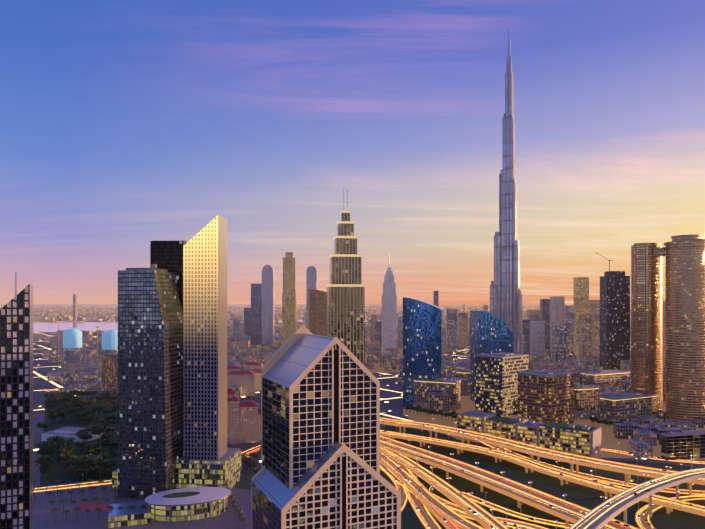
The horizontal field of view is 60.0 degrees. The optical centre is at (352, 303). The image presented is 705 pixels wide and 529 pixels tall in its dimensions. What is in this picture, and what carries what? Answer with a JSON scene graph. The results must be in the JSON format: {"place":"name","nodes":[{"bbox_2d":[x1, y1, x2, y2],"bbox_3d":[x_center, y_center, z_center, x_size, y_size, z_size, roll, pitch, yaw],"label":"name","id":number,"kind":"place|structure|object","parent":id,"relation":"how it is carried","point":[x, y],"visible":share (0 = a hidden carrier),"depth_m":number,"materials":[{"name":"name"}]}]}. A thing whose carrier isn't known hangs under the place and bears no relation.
{"place":"outdoors","nodes":[
{"label":"outdoors","id":0,"kind":"place"},
{"bbox_2d":[0,272,32,528],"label":"slab tower","id":1,"kind":"structure","parent":0,"point":[16,411],"depth_m":317.88,"materials":[{"name":"glass"}]},
{"bbox_2d":[33,474,111,492],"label":"road","id":2,"kind":"structure","parent":0,"point":[61,487],"depth_m":566.14,"materials":[{"name":"orange"}]},
{"bbox_2d":[73,294,76,319],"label":"chimney","id":3,"kind":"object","parent":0,"point":[74,306],"depth_m":6048.70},
{"bbox_2d":[33,322,117,331],"bbox_3d":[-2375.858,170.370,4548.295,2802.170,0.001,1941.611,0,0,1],"label":"creek water","id":4,"kind":"structure","parent":0,"point":[53,327],"depth_m":4437.38,"materials":[{"name":"pink liquid"}]},
{"bbox_2d":[40,396,117,486],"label":"park lawn","id":5,"kind":"structure","parent":0,"point":[56,472],"depth_m":696.20,"materials":[{"name":"green plant"}]},
{"bbox_2d":[36,422,50,430],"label":"park tree","id":6,"kind":"object","parent":5,"relation":"on","point":[42,425],"visible":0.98,"depth_m":780.63,"materials":[{"name":"green plant"}]},
{"bbox_2d":[34,455,55,465],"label":"park tree","id":7,"kind":"object","parent":5,"relation":"on","point":[44,459],"visible":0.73,"depth_m":622.19,"materials":[{"name":"green plant"}]},
{"bbox_2d":[39,466,51,476],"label":"park tree","id":8,"kind":"object","parent":5,"relation":"on","point":[43,469],"visible":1,"depth_m":594.32,"materials":[{"name":"green plant"}]},
{"bbox_2d":[39,441,59,453],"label":"park tree","id":9,"kind":"object","parent":5,"relation":"on","point":[48,447],"visible":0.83,"depth_m":659.64,"materials":[{"name":"green plant"}]},
{"bbox_2d":[46,408,62,422],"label":"park tree","id":10,"kind":"object","parent":5,"relation":"on","point":[55,413],"visible":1,"depth_m":863.81,"materials":[{"name":"green plant"}]},
{"bbox_2d":[47,435,67,442],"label":"park tree","id":11,"kind":"object","parent":5,"relation":"on","point":[57,438],"visible":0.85,"depth_m":709.13,"materials":[{"name":"green plant"}]},
{"bbox_2d":[58,394,70,402],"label":"park tree","id":12,"kind":"object","parent":5,"relation":"on","point":[63,397],"visible":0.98,"depth_m":997.46,"materials":[{"name":"green plant"}]},
{"bbox_2d":[58,450,71,461],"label":"park tree","id":13,"kind":"object","parent":5,"relation":"on","point":[62,454],"visible":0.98,"depth_m":645.12,"materials":[{"name":"green plant"}]},
{"bbox_2d":[59,437,74,445],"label":"park tree","id":14,"kind":"object","parent":5,"relation":"on","point":[67,442],"visible":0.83,"depth_m":694.11,"materials":[{"name":"green plant"}]},
{"bbox_2d":[59,444,75,460],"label":"park tree","id":15,"kind":"object","parent":5,"relation":"on","point":[71,447],"visible":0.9,"depth_m":656.15,"materials":[{"name":"green plant"}]},
{"bbox_2d":[42,427,102,442],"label":"pavilion roof","id":16,"kind":"structure","parent":5,"relation":"on","point":[67,432],"depth_m":755.49,"materials":[{"name":"white paint"}]},
{"bbox_2d":[67,462,90,478],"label":"park tree","id":17,"kind":"object","parent":5,"relation":"on","point":[74,466],"visible":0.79,"depth_m":587.40,"materials":[{"name":"green plant"}]},
{"bbox_2d":[73,439,90,453],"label":"park tree","id":18,"kind":"object","parent":5,"relation":"on","point":[81,444],"visible":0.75,"depth_m":687.13,"materials":[{"name":"green plant"}]},
{"bbox_2d":[76,455,94,475],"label":"park tree","id":19,"kind":"object","parent":5,"relation":"on","point":[86,459],"visible":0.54,"depth_m":599.10,"materials":[{"name":"green plant"}]},
{"bbox_2d":[78,460,94,478],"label":"park tree","id":20,"kind":"object","parent":5,"relation":"on","point":[86,468],"visible":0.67,"depth_m":591.99,"materials":[{"name":"green plant"}]},
{"bbox_2d":[80,433,92,440],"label":"park tree","id":21,"kind":"object","parent":5,"relation":"on","point":[84,436],"visible":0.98,"depth_m":725.53,"materials":[{"name":"green plant"}]},
{"bbox_2d":[83,406,96,414],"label":"park tree","id":22,"kind":"object","parent":5,"relation":"on","point":[92,410],"visible":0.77,"depth_m":886.53,"materials":[{"name":"green plant"}]},
{"bbox_2d":[83,399,96,406],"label":"park tree","id":23,"kind":"object","parent":5,"relation":"on","point":[91,402],"visible":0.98,"depth_m":961.07,"materials":[{"name":"green plant"}]},
{"bbox_2d":[83,442,101,453],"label":"park tree","id":24,"kind":"object","parent":5,"relation":"on","point":[92,445],"visible":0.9,"depth_m":666.68,"materials":[{"name":"green plant"}]},
{"bbox_2d":[85,424,101,431],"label":"park tree","id":25,"kind":"object","parent":5,"relation":"on","point":[88,428],"visible":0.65,"depth_m":771.40,"materials":[{"name":"green plant"}]},
{"bbox_2d":[91,425,106,435],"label":"park tree","id":26,"kind":"object","parent":5,"relation":"on","point":[97,430],"visible":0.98,"depth_m":750.53,"materials":[{"name":"green plant"}]},
{"bbox_2d":[89,456,112,477],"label":"park tree","id":27,"kind":"object","parent":5,"relation":"on","point":[100,463],"visible":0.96,"depth_m":592.87,"materials":[{"name":"green plant"}]},
{"bbox_2d":[100,431,113,437],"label":"park tree","id":28,"kind":"object","parent":5,"relation":"on","point":[106,435],"visible":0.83,"depth_m":729.85,"materials":[{"name":"green plant"}]},
{"bbox_2d":[107,438,117,451],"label":"park tree","id":29,"kind":"object","parent":5,"relation":"on","point":[111,442],"visible":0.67,"depth_m":685.00,"materials":[{"name":"green plant"}]},
{"bbox_2d":[33,484,251,528],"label":"plaza","id":30,"kind":"structure","parent":0,"point":[44,517],"depth_m":489.73,"materials":[{"name":"concrete"}]},
{"bbox_2d":[77,501,91,509],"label":"red plaza bed","id":31,"kind":"object","parent":30,"relation":"on","point":[81,505],"visible":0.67,"depth_m":513.88,"materials":[{"name":"red"}]},
{"bbox_2d":[91,502,105,511],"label":"red plaza bed","id":32,"kind":"object","parent":30,"relation":"on","point":[99,504],"visible":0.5,"depth_m":511.36,"materials":[{"name":"red"}]},
{"bbox_2d":[118,268,182,498],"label":"glass tower","id":33,"kind":"structure","parent":30,"relation":"on","point":[150,383],"depth_m":531.36,"materials":[{"name":"glass"}]},
{"bbox_2d":[150,240,186,313],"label":"skyscraper","id":34,"kind":"structure","parent":30,"relation":"on","point":[168,255],"depth_m":571.97,"materials":[{"name":"black glass"}]},
{"bbox_2d":[108,487,230,528],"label":"podium building","id":35,"kind":"structure","parent":30,"relation":"on","point":[186,504],"depth_m":479.63,"materials":[{"name":"white paint"}]},
{"bbox_2d":[112,448,240,489],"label":"tower podium","id":36,"kind":"object","parent":30,"relation":"on","point":[225,468],"visible":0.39,"depth_m":545.23,"materials":[{"name":"beige glass"}]},
{"bbox_2d":[183,215,226,459],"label":"white grid tower","id":37,"kind":"structure","parent":30,"relation":"on","point":[205,343],"depth_m":547.81,"materials":[{"name":"silver metal"}]},
{"bbox_2d":[241,441,260,463],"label":"road","id":38,"kind":"structure","parent":0,"point":[253,449],"depth_m":700.69,"materials":[{"name":"asphalt"}]},
{"bbox_2d":[237,339,402,372],"bbox_3d":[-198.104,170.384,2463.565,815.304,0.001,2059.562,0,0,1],"label":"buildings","id":39,"kind":"structure","parent":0,"point":[378,369],"depth_m":1614.44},
{"bbox_2d":[233,319,240,340],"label":"tower","id":40,"kind":"structure","parent":39,"relation":"on","point":[236,329],"depth_m":2405.82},
{"bbox_2d":[244,308,250,335],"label":"tower","id":41,"kind":"structure","parent":39,"relation":"on","point":[247,321],"depth_m":2605.61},
{"bbox_2d":[227,335,281,346],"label":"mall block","id":42,"kind":"structure","parent":39,"relation":"on","point":[277,337],"depth_m":2444.00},
{"bbox_2d":[251,284,261,344],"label":"skyscraper","id":43,"kind":"structure","parent":39,"relation":"on","point":[256,314],"depth_m":2304.00,"materials":[{"name":"white paint"}]},
{"bbox_2d":[262,265,274,345],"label":"skyscraper","id":44,"kind":"structure","parent":39,"relation":"on","point":[268,303],"depth_m":2102.77,"materials":[{"name":"concrete"}]},
{"bbox_2d":[282,252,296,344],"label":"skyscraper","id":45,"kind":"structure","parent":39,"relation":"on","point":[289,311],"depth_m":1985.50,"materials":[{"name":"concrete"}]},
{"bbox_2d":[306,266,316,329],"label":"skyscraper","id":46,"kind":"structure","parent":39,"relation":"on","point":[311,277],"depth_m":2200.28,"materials":[{"name":"silver concrete"}]},
{"bbox_2d":[309,289,326,335],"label":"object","id":47,"kind":"structure","parent":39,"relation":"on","point":[317,312],"depth_m":1699.04,"materials":[{"name":"stone"}]},
{"bbox_2d":[370,315,376,339],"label":"downtown tower","id":48,"kind":"structure","parent":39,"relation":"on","point":[373,318],"depth_m":2495.96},
{"bbox_2d":[382,268,396,354],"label":"skyscraper","id":49,"kind":"structure","parent":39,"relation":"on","point":[389,317],"depth_m":1977.36,"materials":[{"name":"silver metal"}]},
{"bbox_2d":[0,304,704,507],"bbox_3d":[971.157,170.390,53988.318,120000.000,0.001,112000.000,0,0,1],"label":"ground sheet","id":50,"kind":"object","parent":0,"point":[391,396],"visible":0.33,"depth_m":1416.65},
{"bbox_2d":[50,320,81,369],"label":"wrapped tower","id":51,"kind":"structure","parent":50,"relation":"on","point":[72,342],"depth_m":1515.11,"materials":[{"name":"concrete"}]},
{"bbox_2d":[97,321,117,363],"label":"wrapped tower","id":52,"kind":"structure","parent":50,"relation":"on","point":[109,341],"depth_m":1491.91,"materials":[{"name":"concrete"}]},
{"bbox_2d":[102,353,117,393],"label":"brown office","id":53,"kind":"structure","parent":50,"relation":"on","point":[109,370],"depth_m":1145.48,"materials":[{"name":"stone"}]},
{"bbox_2d":[42,327,249,393],"bbox_3d":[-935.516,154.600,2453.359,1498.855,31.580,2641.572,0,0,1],"label":"buildings","id":54,"kind":"structure","parent":50,"relation":"on","point":[86,370],"depth_m":1503.04,"materials":[{"name":"concrete"}]},
{"bbox_2d":[1,305,305,328],"bbox_3d":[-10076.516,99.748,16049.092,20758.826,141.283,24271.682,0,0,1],"label":"city buildings","id":55,"kind":"structure","parent":50,"relation":"on","point":[65,316],"depth_m":7701.37,"materials":[{"name":"concrete"}]},
{"bbox_2d":[227,358,241,396],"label":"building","id":56,"kind":"structure","parent":50,"relation":"on","point":[237,389],"depth_m":1104.76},
{"bbox_2d":[227,366,241,371],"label":"building","id":57,"kind":"structure","parent":50,"relation":"on","point":[230,368],"depth_m":1305.58,"materials":[{"name":"beige tile"}]},
{"bbox_2d":[227,370,254,395],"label":"building","id":58,"kind":"structure","parent":50,"relation":"on","point":[244,379],"depth_m":1119.91,"materials":[{"name":"beige concrete"}]},
{"bbox_2d":[227,388,260,443],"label":"building","id":59,"kind":"structure","parent":50,"relation":"on","point":[243,421],"depth_m":743.50,"materials":[{"name":"pink concrete"}]},
{"bbox_2d":[245,460,257,472],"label":"street tree","id":60,"kind":"object","parent":50,"relation":"on","point":[251,464],"visible":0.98,"depth_m":609.40,"materials":[{"name":"green plant"}]},
{"bbox_2d":[243,362,261,369],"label":"building","id":61,"kind":"structure","parent":50,"relation":"on","point":[251,365],"depth_m":1365.20,"materials":[{"name":"beige concrete"}]},
{"bbox_2d":[250,369,260,390],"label":"building","id":62,"kind":"structure","parent":50,"relation":"on","point":[257,380],"depth_m":1179.04,"materials":[{"name":"beige concrete"}]},
{"bbox_2d":[227,325,402,370],"bbox_3d":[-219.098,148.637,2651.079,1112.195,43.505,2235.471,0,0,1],"label":"distant buildings","id":63,"kind":"structure","parent":50,"relation":"on","point":[388,359],"depth_m":1864.47,"materials":[{"name":"concrete"}]},
{"bbox_2d":[252,324,400,528],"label":"skyscraper","id":64,"kind":"structure","parent":50,"relation":"on","point":[320,432],"depth_m":340.45,"materials":[{"name":"beige stone"}]},
{"bbox_2d":[327,188,364,365],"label":"skyscraper","id":65,"kind":"structure","parent":50,"relation":"on","point":[346,307],"depth_m":782.28,"materials":[{"name":"beige metal"}]},
{"bbox_2d":[380,447,466,528],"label":"ramp","id":66,"kind":"structure","parent":50,"relation":"on","point":[447,524],"depth_m":502.81,"materials":[{"name":"asphalt"}]},
{"bbox_2d":[380,453,484,528],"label":"ramp","id":67,"kind":"structure","parent":50,"relation":"on","point":[453,516],"depth_m":513.80,"materials":[{"name":"beige"}]},
{"bbox_2d":[433,291,438,306],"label":"tower","id":68,"kind":"structure","parent":50,"relation":"on","point":[435,298],"depth_m":2590.99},
{"bbox_2d":[446,308,456,352],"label":"downtown tower","id":69,"kind":"structure","parent":50,"relation":"on","point":[451,328],"depth_m":2091.22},
{"bbox_2d":[457,313,467,347],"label":"downtown tower","id":70,"kind":"structure","parent":50,"relation":"on","point":[462,329],"depth_m":2289.92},
{"bbox_2d":[365,304,630,330],"bbox_3d":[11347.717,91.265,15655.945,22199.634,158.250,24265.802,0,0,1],"label":"city buildings","id":71,"kind":"structure","parent":50,"relation":"on","point":[484,306],"depth_m":8105.82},
{"bbox_2d":[398,328,664,381],"bbox_3d":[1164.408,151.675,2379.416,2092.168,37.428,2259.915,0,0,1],"label":"distant buildings","id":72,"kind":"structure","parent":50,"relation":"on","point":[569,364],"depth_m":1484.55,"materials":[{"name":"concrete"}]},
{"bbox_2d":[527,310,540,320],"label":"downtown tower","id":73,"kind":"structure","parent":50,"relation":"on","point":[533,315],"depth_m":1887.12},
{"bbox_2d":[530,321,544,354],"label":"downtown tower","id":74,"kind":"structure","parent":50,"relation":"on","point":[537,337],"depth_m":1688.02,"materials":[{"name":"silver metal"}]},
{"bbox_2d":[403,395,704,459],"bbox_3d":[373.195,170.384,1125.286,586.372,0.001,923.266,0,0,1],"label":"office quarter paving","id":75,"kind":"structure","parent":50,"relation":"on","point":[609,440],"depth_m":842.82,"materials":[{"name":"concrete"}]},
{"bbox_2d":[403,297,442,406],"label":"skyscraper","id":76,"kind":"structure","parent":75,"relation":"on","point":[422,340],"depth_m":996.03,"materials":[{"name":"glass"}]},
{"bbox_2d":[410,378,461,410],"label":"stone office","id":77,"kind":"structure","parent":75,"relation":"on","point":[423,388],"depth_m":984.99,"materials":[{"name":"stone"}]},
{"bbox_2d":[456,369,469,383],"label":"stone office","id":78,"kind":"structure","parent":75,"relation":"on","point":[464,373],"depth_m":1181.56,"materials":[{"name":"concrete"}]},
{"bbox_2d":[474,352,528,416],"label":"office building","id":79,"kind":"structure","parent":75,"relation":"on","point":[496,383],"depth_m":923.95,"materials":[{"name":"concrete"}]},
{"bbox_2d":[490,28,523,353],"bbox_3d":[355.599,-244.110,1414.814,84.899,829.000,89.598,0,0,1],"label":"skyscraper","id":80,"kind":"structure","parent":75,"relation":"on","point":[505,300],"depth_m":1408.06,"materials":[{"name":"silver metal"}]},
{"bbox_2d":[457,410,601,454],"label":"office podium","id":81,"kind":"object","parent":75,"relation":"on","point":[583,439],"visible":0.96,"depth_m":725.30,"materials":[{"name":"concrete"}]},
{"bbox_2d":[518,369,573,423],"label":"beige office","id":82,"kind":"structure","parent":75,"relation":"on","point":[544,395],"depth_m":846.49,"materials":[{"name":"concrete"}]},
{"bbox_2d":[428,370,664,411],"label":"low-rise buildings","id":83,"kind":"structure","parent":75,"relation":"on","point":[438,401],"depth_m":1056.12,"materials":[{"name":"concrete"}]},
{"bbox_2d":[574,385,599,411],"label":"stone office","id":84,"kind":"structure","parent":75,"relation":"on","point":[586,398],"depth_m":919.32,"materials":[{"name":"stone"}]},
{"bbox_2d":[581,370,630,390],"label":"stone office","id":85,"kind":"structure","parent":75,"relation":"on","point":[602,379],"depth_m":1157.20,"materials":[{"name":"concrete"}]},
{"bbox_2d":[598,392,659,424],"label":"building","id":86,"kind":"structure","parent":75,"relation":"on","point":[615,407],"depth_m":867.83,"materials":[{"name":"concrete"}]},
{"bbox_2d":[573,411,704,458],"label":"low-rise buildings","id":87,"kind":"structure","parent":75,"relation":"on","point":[645,434],"depth_m":764.51,"materials":[{"name":"concrete"}]},
{"bbox_2d":[601,442,704,463],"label":"road","id":88,"kind":"structure","parent":75,"relation":"on","point":[684,461],"depth_m":663.93,"materials":[{"name":"orange"}]},
{"bbox_2d":[661,430,704,460],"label":"low-rise building","id":89,"kind":"structure","parent":75,"relation":"on","point":[682,445],"depth_m":665.24,"materials":[{"name":"glass"}]},
{"bbox_2d":[664,234,704,422],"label":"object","id":90,"kind":"structure","parent":75,"relation":"on","point":[685,328],"depth_m":844.12,"materials":[{"name":"glass"}]},
{"bbox_2d":[550,296,564,354],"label":"downtown tower","id":91,"kind":"structure","parent":50,"relation":"on","point":[557,309],"depth_m":1985.31,"materials":[{"name":"grey concrete"}]},
{"bbox_2d":[552,324,568,366],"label":"downtown tower","id":92,"kind":"structure","parent":50,"relation":"on","point":[560,342],"depth_m":1637.17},
{"bbox_2d":[597,253,629,369],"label":"construction towers","id":93,"kind":"structure","parent":50,"relation":"on","point":[614,318],"depth_m":1485.74,"materials":[{"name":"concrete"}]},
{"bbox_2d":[375,321,380,345],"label":"downtown tower","id":94,"kind":"structure","parent":0,"point":[377,330],"depth_m":2295.64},
{"bbox_2d":[380,462,407,511],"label":"road","id":95,"kind":"structure","parent":0,"point":[400,488],"depth_m":563.07,"materials":[{"name":"asphalt"}]},
{"bbox_2d":[398,316,402,337],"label":"downtown tower","id":96,"kind":"structure","parent":0,"point":[400,326],"depth_m":2693.63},
{"bbox_2d":[381,453,441,528],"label":"road","id":97,"kind":"structure","parent":0,"point":[424,516],"depth_m":495.86,"materials":[{"name":"asphalt"}]},
{"bbox_2d":[470,311,513,401],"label":"skyscraper","id":98,"kind":"structure","parent":0,"point":[490,333],"depth_m":1043.75,"materials":[{"name":"glass"}]},
{"bbox_2d":[522,319,531,359],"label":"downtown tower","id":99,"kind":"structure","parent":0,"point":[526,328],"depth_m":1788.07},
{"bbox_2d":[380,425,704,528],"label":"ground","id":100,"kind":"structure","parent":0,"point":[590,498],"depth_m":564.09,"materials":[{"name":"green plant"}]},
{"bbox_2d":[380,441,518,528],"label":"elevated highway","id":101,"kind":"structure","parent":100,"relation":"on","point":[484,518],"depth_m":526.15,"materials":[{"name":"asphalt"}]},
{"bbox_2d":[380,456,557,528],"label":"road","id":102,"kind":"structure","parent":100,"relation":"on","point":[510,522],"depth_m":481.13,"materials":[{"name":"beige"}]},
{"bbox_2d":[380,434,655,528],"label":"flyover","id":103,"kind":"object","parent":100,"relation":"on","point":[532,497],"visible":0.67,"depth_m":536.93,"materials":[{"name":"beige"}]},
{"bbox_2d":[380,412,704,494],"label":"flyover","id":104,"kind":"object","parent":100,"relation":"on","point":[628,470],"visible":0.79,"depth_m":634.72,"materials":[{"name":"beige"}]},
{"bbox_2d":[380,425,704,515],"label":"flyover","id":105,"kind":"object","parent":100,"relation":"on","point":[669,504],"visible":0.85,"depth_m":584.89,"materials":[{"name":"beige"}]},
{"bbox_2d":[462,492,622,527],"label":"road","id":106,"kind":"structure","parent":100,"relation":"on","point":[514,513],"depth_m":491.17,"materials":[{"name":"asphalt"}]},
{"bbox_2d":[478,441,704,494],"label":"road","id":107,"kind":"structure","parent":100,"relation":"on","point":[667,490],"depth_m":588.60,"materials":[{"name":"asphalt"}]},
{"bbox_2d":[565,460,704,528],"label":"curved ramp","id":108,"kind":"structure","parent":100,"relation":"on","point":[601,515],"depth_m":462.73,"materials":[{"name":"concrete"}]},
{"bbox_2d":[635,484,704,528],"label":"loop","id":109,"kind":"object","parent":100,"relation":"on","point":[643,512],"visible":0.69,"depth_m":499.37,"materials":[{"name":"beige"}]},
{"bbox_2d":[540,299,549,352],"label":"downtown tower","id":110,"kind":"structure","parent":0,"point":[545,309],"depth_m":2085.34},
{"bbox_2d":[565,306,572,342],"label":"downtown tower","id":111,"kind":"structure","parent":0,"point":[569,315],"depth_m":2282.60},
{"bbox_2d":[573,277,588,357],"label":"skyscraper","id":112,"kind":"structure","parent":0,"point":[580,296],"depth_m":1884.67,"materials":[{"name":"white paint"}]},
{"bbox_2d":[578,317,592,360],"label":"downtown tower","id":113,"kind":"structure","parent":0,"point":[585,337],"depth_m":1735.29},
{"bbox_2d":[589,300,599,348],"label":"downtown tower","id":114,"kind":"structure","parent":0,"point":[594,309],"depth_m":1983.02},
{"bbox_2d":[631,243,662,411],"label":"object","id":115,"kind":"structure","parent":0,"point":[646,321],"depth_m":891.27,"materials":[{"name":"glass"}]},
{"bbox_2d":[652,247,665,255],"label":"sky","id":116,"kind":"structure","parent":0,"point":[660,251],"depth_m":883.13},
{"bbox_2d":[663,300,664,354],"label":"downtown tower","id":117,"kind":"structure","parent":0,"point":[663,327],"depth_m":1703.64,"materials":[{"name":"silver glass"}]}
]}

